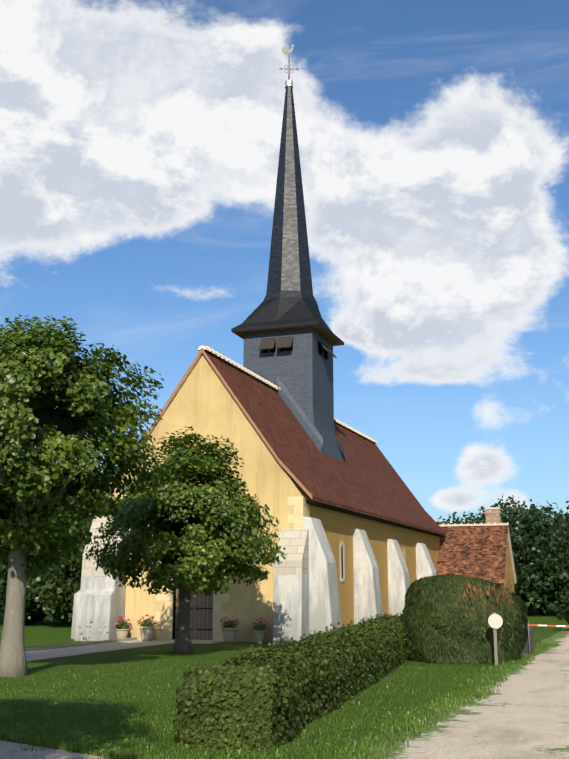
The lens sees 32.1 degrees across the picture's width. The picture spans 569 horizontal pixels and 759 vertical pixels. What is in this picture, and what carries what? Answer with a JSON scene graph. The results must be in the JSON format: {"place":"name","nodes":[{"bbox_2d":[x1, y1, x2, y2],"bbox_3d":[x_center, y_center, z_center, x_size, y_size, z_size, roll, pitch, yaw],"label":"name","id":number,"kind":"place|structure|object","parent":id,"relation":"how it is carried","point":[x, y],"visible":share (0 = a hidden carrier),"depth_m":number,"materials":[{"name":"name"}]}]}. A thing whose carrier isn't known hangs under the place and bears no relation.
{"place":"outdoors","nodes":[
{"label":"outdoors","id":0,"kind":"place"},
{"bbox_2d":[0,740,110,758],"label":"road and kerb","id":1,"kind":"structure","parent":0,"point":[7,748],"depth_m":11.02,"materials":[{"name":"asphalt"}]},
{"bbox_2d":[0,601,568,758],"bbox_3d":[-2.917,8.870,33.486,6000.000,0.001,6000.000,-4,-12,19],"label":"lawn","id":2,"kind":"structure","parent":0,"point":[45,631],"depth_m":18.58,"materials":[{"name":"green plant"}]},
{"bbox_2d":[0,556,55,624],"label":"foliage","id":3,"kind":"object","parent":2,"relation":"on","point":[3,573],"depth_m":45.93,"materials":[{"name":"green plant"}]},
{"bbox_2d":[26,508,101,626],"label":"foliage","id":4,"kind":"object","parent":2,"relation":"on","point":[43,584],"depth_m":43.99,"materials":[{"name":"green plant"}]},
{"bbox_2d":[0,315,171,676],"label":"lime","id":5,"kind":"object","parent":2,"relation":"on","point":[72,387],"depth_m":20.55,"materials":[{"name":"green plant"}]},
{"bbox_2d":[9,405,76,486],"bbox_3d":[-5.637,1.508,21.541,2.211,1.992,2.544,-4,-12,19],"label":"tree foliage","id":6,"kind":"object","parent":5,"relation":"attached to","point":[44,416],"visible":0.21,"depth_m":21.03,"materials":[{"name":"green plant"}]},
{"bbox_2d":[67,453,117,517],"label":"foliage","id":7,"kind":"object","parent":2,"relation":"on","point":[102,472],"depth_m":55.43,"materials":[{"name":"green plant"}]},
{"bbox_2d":[26,640,223,660],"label":"path","id":8,"kind":"structure","parent":2,"relation":"on","point":[57,652],"depth_m":29.46,"materials":[{"name":"grey concrete"}]},
{"bbox_2d":[25,637,136,651],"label":"path kerb","id":9,"kind":"structure","parent":8,"relation":"on","point":[76,644],"depth_m":30.57,"materials":[{"name":"concrete"}]},
{"bbox_2d":[116,629,128,638],"bbox_3d":[-5.594,8.783,34.002,0.475,0.380,0.475,-4,-12,19],"label":"flower pot","id":10,"kind":"object","parent":8,"relation":"on","point":[121,633],"visible":0.69,"depth_m":33.84,"materials":[{"name":"beige stone"}]},
{"bbox_2d":[116,616,130,628],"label":"flowers","id":11,"kind":"object","parent":10,"relation":"in","point":[122,624],"depth_m":33.97,"materials":[{"name":"green plant"}]},
{"bbox_2d":[138,614,154,640],"bbox_3d":[-4.689,8.445,33.621,0.647,0.886,0.648,-4,-12,19],"label":"flower pot","id":12,"kind":"object","parent":8,"relation":"on","point":[147,633],"depth_m":33.42,"materials":[{"name":"beige ceramic"}]},
{"bbox_2d":[81,426,286,653],"bbox_3d":[-2.580,4.571,28.379,5.412,6.536,5.431,-4,-12,19],"label":"lime","id":13,"kind":"object","parent":2,"relation":"on","point":[235,527],"depth_m":27.05,"materials":[{"name":"green plant"}]},
{"bbox_2d":[153,507,219,564],"bbox_3d":[-2.776,4.351,28.328,1.915,2.036,1.986,-4,-12,19],"label":"tree foliage","id":14,"kind":"object","parent":13,"relation":"attached to","point":[177,528],"visible":0.06,"depth_m":27.52,"materials":[{"name":"green plant"}]},
{"bbox_2d":[110,354,308,642],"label":"church facade","id":15,"kind":"structure","parent":2,"relation":"on","point":[205,402],"depth_m":34.28,"materials":[{"name":"yellow paint"}]},
{"bbox_2d":[74,516,308,643],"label":"buttresses","id":16,"kind":"structure","parent":15,"relation":"attached to","point":[100,604],"depth_m":33.02,"materials":[{"name":"white paint"}]},
{"bbox_2d":[175,588,212,639],"bbox_3d":[-3.057,7.942,33.984,1.500,2.020,0.170,-4,-12,19],"label":"church door","id":17,"kind":"structure","parent":15,"relation":"attached to","point":[201,617],"depth_m":33.84,"materials":[{"name":"brown wood"}]},
{"bbox_2d":[115,496,305,641],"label":"quoins","id":18,"kind":"object","parent":15,"relation":"attached to","point":[295,518],"visible":0.42,"depth_m":33.47,"materials":[{"name":"stone"}]},
{"bbox_2d":[109,348,445,534],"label":"church roof","id":19,"kind":"structure","parent":15,"relation":"on","point":[365,478],"depth_m":39.80,"materials":[{"name":"brown tile"}]},
{"bbox_2d":[198,345,377,443],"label":"ridge tiles","id":20,"kind":"object","parent":19,"relation":"on","point":[235,364],"visible":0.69,"depth_m":39.79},
{"bbox_2d":[243,327,345,462],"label":"tower shaft","id":21,"kind":"object","parent":19,"relation":"on","point":[300,375],"visible":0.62,"depth_m":43.09,"materials":[{"name":"grey stone"}]},
{"bbox_2d":[231,80,343,345],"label":"spire","id":22,"kind":"structure","parent":21,"relation":"on","point":[289,301],"depth_m":44.93,"materials":[{"name":"stone"}]},
{"bbox_2d":[279,44,298,79],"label":"weather vane","id":23,"kind":"object","parent":22,"relation":"attached to","point":[285,49],"visible":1,"depth_m":47.84,"materials":[{"name":"grey metal"}]},
{"bbox_2d":[258,337,336,357],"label":"louvers","id":24,"kind":"object","parent":21,"relation":"attached to","point":[271,345],"visible":0.67,"depth_m":43.25,"materials":[{"name":"wood"}]},
{"bbox_2d":[306,500,443,536],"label":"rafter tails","id":25,"kind":"object","parent":19,"relation":"attached to","point":[333,508],"visible":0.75,"depth_m":40.09,"materials":[{"name":"brown wood"}]},
{"bbox_2d":[221,618,238,642],"bbox_3d":[-1.818,8.267,32.627,0.660,0.828,0.683,-4,-12,19],"label":"flower pot","id":26,"kind":"object","parent":2,"relation":"on","point":[229,635],"depth_m":32.45,"materials":[{"name":"beige ceramic"}]},
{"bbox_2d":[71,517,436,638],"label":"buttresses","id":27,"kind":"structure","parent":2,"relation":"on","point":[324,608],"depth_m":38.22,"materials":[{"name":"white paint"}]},
{"bbox_2d":[253,631,266,642],"bbox_3d":[-0.800,8.442,32.368,0.475,0.380,0.475,-4,-12,19],"label":"flower pot","id":28,"kind":"object","parent":2,"relation":"on","point":[259,636],"visible":0.92,"depth_m":32.21,"materials":[{"name":"beige stone"}]},
{"bbox_2d":[252,618,268,630],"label":"flowers","id":29,"kind":"object","parent":28,"relation":"in","point":[257,627],"depth_m":32.30,"materials":[{"name":"green plant"}]},
{"bbox_2d":[171,613,409,750],"bbox_3d":[1.136,5.301,19.074,1.479,1.170,16.327,-3,-12,13],"label":"hedge","id":30,"kind":"object","parent":2,"relation":"on","point":[233,702],"depth_m":12.38,"materials":[{"name":"green plant"}]},
{"bbox_2d":[436,512,485,523],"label":"tree foliage","id":31,"kind":"object","parent":2,"relation":"on","point":[456,521],"visible":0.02,"depth_m":70.22,"materials":[{"name":"green plant"}]},
{"bbox_2d":[400,573,528,663],"bbox_3d":[4.547,6.127,25.309,3.289,2.272,3.477,-4,-12,19],"label":"thuja","id":32,"kind":"object","parent":2,"relation":"on","point":[435,611],"depth_m":24.01,"materials":[{"name":"green plant"}]},
{"bbox_2d":[459,579,523,643],"bbox_3d":[5.074,5.756,24.163,0.823,1.751,1.952,-22,-25,61],"label":"bush","id":33,"kind":"object","parent":32,"relation":"attached to","point":[479,593],"depth_m":24.02,"materials":[{"name":"brown plant"}]},
{"bbox_2d":[488,612,502,665],"bbox_3d":[4.966,6.147,23.192,0.340,1.320,0.098,-1,-12,5],"label":"round sign","id":34,"kind":"object","parent":2,"relation":"on","point":[495,621],"visible":0.98,"depth_m":23.22,"materials":[{"name":"white metal"}]},
{"bbox_2d":[452,495,568,522],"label":"tree foliage","id":35,"kind":"object","parent":2,"relation":"on","point":[483,515],"depth_m":80.20,"materials":[{"name":"green plant"}]},
{"bbox_2d":[473,501,568,612],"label":"tree foliage","id":36,"kind":"object","parent":2,"relation":"on","point":[525,533],"depth_m":66.79,"materials":[{"name":"green plant"}]},
{"bbox_2d":[511,543,541,612],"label":"tree foliage","id":37,"kind":"object","parent":2,"relation":"on","point":[518,571],"visible":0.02,"depth_m":64.36,"materials":[{"name":"green plant"}]},
{"bbox_2d":[519,530,568,615],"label":"tree foliage","id":38,"kind":"object","parent":2,"relation":"on","point":[549,575],"depth_m":60.33,"materials":[{"name":"green plant"}]},
{"bbox_2d":[528,621,568,653],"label":"gate","id":39,"kind":"structure","parent":2,"relation":"on","point":[542,625],"depth_m":26.75,"materials":[{"name":"red"}]},
{"bbox_2d":[542,501,568,551],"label":"tree foliage","id":40,"kind":"object","parent":2,"relation":"on","point":[563,526],"visible":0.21,"depth_m":64.87,"materials":[{"name":"green plant"}]},
{"bbox_2d":[0,0,568,523],"label":"sky","id":41,"kind":"structure","parent":0,"point":[140,140],"materials":[{"name":"blue"}]},
{"bbox_2d":[309,499,437,626],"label":"nave wall","id":42,"kind":"structure","parent":0,"point":[338,527],"depth_m":40.38,"materials":[{"name":"yellow paint"}]},
{"bbox_2d":[340,541,428,580],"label":"window surrounds","id":43,"kind":"object","parent":42,"relation":"attached to","point":[342,577],"visible":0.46,"depth_m":37.31,"materials":[{"name":"stone"}]},
{"bbox_2d":[437,537,439,552],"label":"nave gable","id":44,"kind":"structure","parent":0,"point":[438,540],"depth_m":55.88,"materials":[{"name":"yellow paint"}]},
{"bbox_2d":[336,625,568,758],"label":"gravel track","id":45,"kind":"structure","parent":0,"point":[523,713],"depth_m":13.42,"materials":[{"name":"beige gravel"}]},
{"bbox_2d":[522,629,534,653],"bbox_3d":[6.593,7.148,26.909,0.440,0.680,0.440,-4,-12,19],"label":"dust bin","id":46,"kind":"object","parent":45,"relation":"on","point":[526,648],"visible":0.37,"depth_m":26.71,"materials":[{"name":"grey plastic"}]},
{"bbox_2d":[553,586,568,620],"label":"foliage shrub","id":47,"kind":"object","parent":45,"relation":"on","point":[563,599],"visible":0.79,"depth_m":40.49,"materials":[{"name":"green plant"}]},
{"bbox_2d":[564,605,568,623],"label":"shrub","id":48,"kind":"object","parent":45,"relation":"on","point":[566,616],"visible":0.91,"depth_m":40.33,"materials":[{"name":"green plant"}]},
{"bbox_2d":[496,542,514,592],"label":"annex walls","id":49,"kind":"structure","parent":0,"point":[509,575],"depth_m":56.09,"materials":[{"name":"yellow paint"}]},
{"bbox_2d":[436,525,516,582],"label":"annex roof","id":50,"kind":"structure","parent":49,"relation":"on","point":[480,552],"depth_m":55.15,"materials":[{"name":"brown tile"}]},
{"bbox_2d":[438,522,508,526],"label":"annex ridge tiles","id":51,"kind":"object","parent":50,"relation":"on","point":[474,524],"visible":0.92,"depth_m":56.70,"materials":[{"name":"beige tile"}]},
{"bbox_2d":[484,507,501,523],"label":"chimney","id":52,"kind":"object","parent":50,"relation":"on","point":[493,515],"visible":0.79,"depth_m":56.61,"materials":[{"name":"brick"}]}
]}

